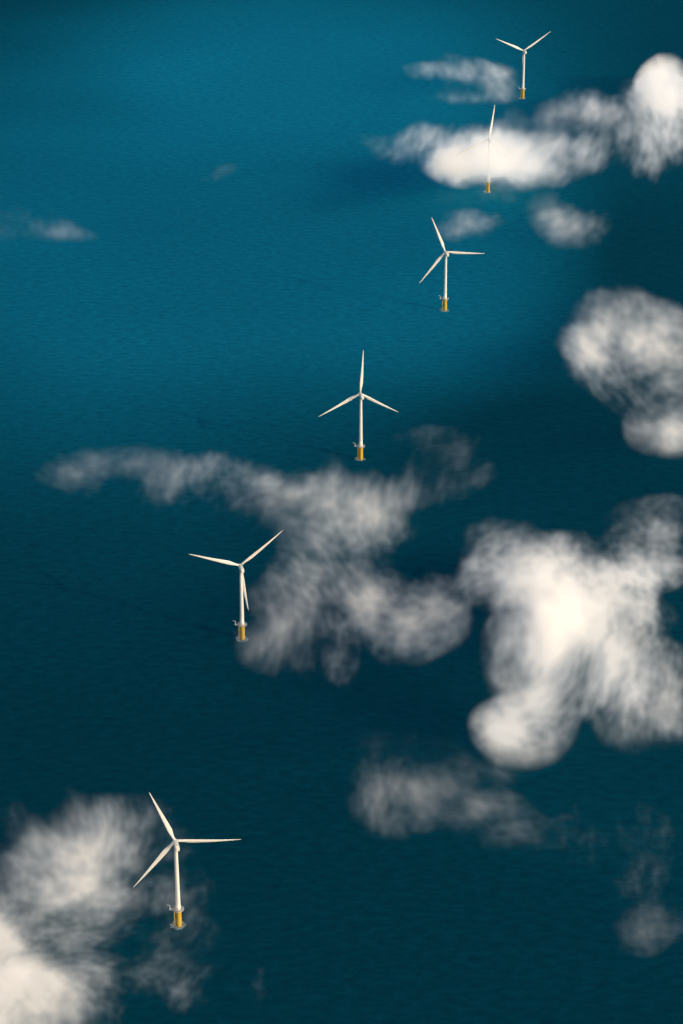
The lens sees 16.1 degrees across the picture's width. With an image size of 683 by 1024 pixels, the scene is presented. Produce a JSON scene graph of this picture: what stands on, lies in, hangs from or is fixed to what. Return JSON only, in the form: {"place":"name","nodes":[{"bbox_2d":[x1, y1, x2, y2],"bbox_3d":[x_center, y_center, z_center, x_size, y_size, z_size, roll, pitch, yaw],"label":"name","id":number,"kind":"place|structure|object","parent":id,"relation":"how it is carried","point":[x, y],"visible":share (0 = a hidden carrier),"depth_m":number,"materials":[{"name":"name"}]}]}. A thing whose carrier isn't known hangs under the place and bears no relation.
{"place":"outdoors","nodes":[
{"label":"outdoors","id":0,"kind":"place"},
{"bbox_2d":[0,0,682,1023],"bbox_3d":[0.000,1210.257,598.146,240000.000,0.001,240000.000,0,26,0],"label":"sea","id":1,"kind":"structure","parent":0,"point":[412,748],"depth_m":3048.18,"materials":[{"name":"liquid"}]},
{"bbox_2d":[134,793,240,929],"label":"wind turbine","id":2,"kind":"object","parent":1,"relation":"on","point":[177,909],"visible":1,"depth_m":2233.76,"materials":[{"name":"metal"}]},
{"bbox_2d":[190,530,282,641],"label":"wind turbine","id":3,"kind":"object","parent":1,"relation":"on","point":[241,624],"visible":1,"depth_m":2722.74,"materials":[{"name":"metal"}]},
{"bbox_2d":[320,352,397,460],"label":"wind turbine","id":4,"kind":"object","parent":1,"relation":"on","point":[360,446],"visible":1,"depth_m":3157.16,"materials":[{"name":"metal"}]},
{"bbox_2d":[420,219,484,310],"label":"wind turbine","id":5,"kind":"object","parent":1,"relation":"in","point":[444,299],"visible":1,"depth_m":3636.43,"materials":[{"name":"metal"}]},
{"bbox_2d":[456,106,513,192],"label":"wind turbine","id":6,"kind":"object","parent":1,"relation":"in","point":[489,140],"visible":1,"depth_m":4130.13,"materials":[{"name":"metal"}]},
{"bbox_2d":[497,31,550,98],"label":"wind turbine","id":7,"kind":"object","parent":1,"relation":"in","point":[523,88],"visible":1,"depth_m":4624.67,"materials":[{"name":"metal"}]}
]}

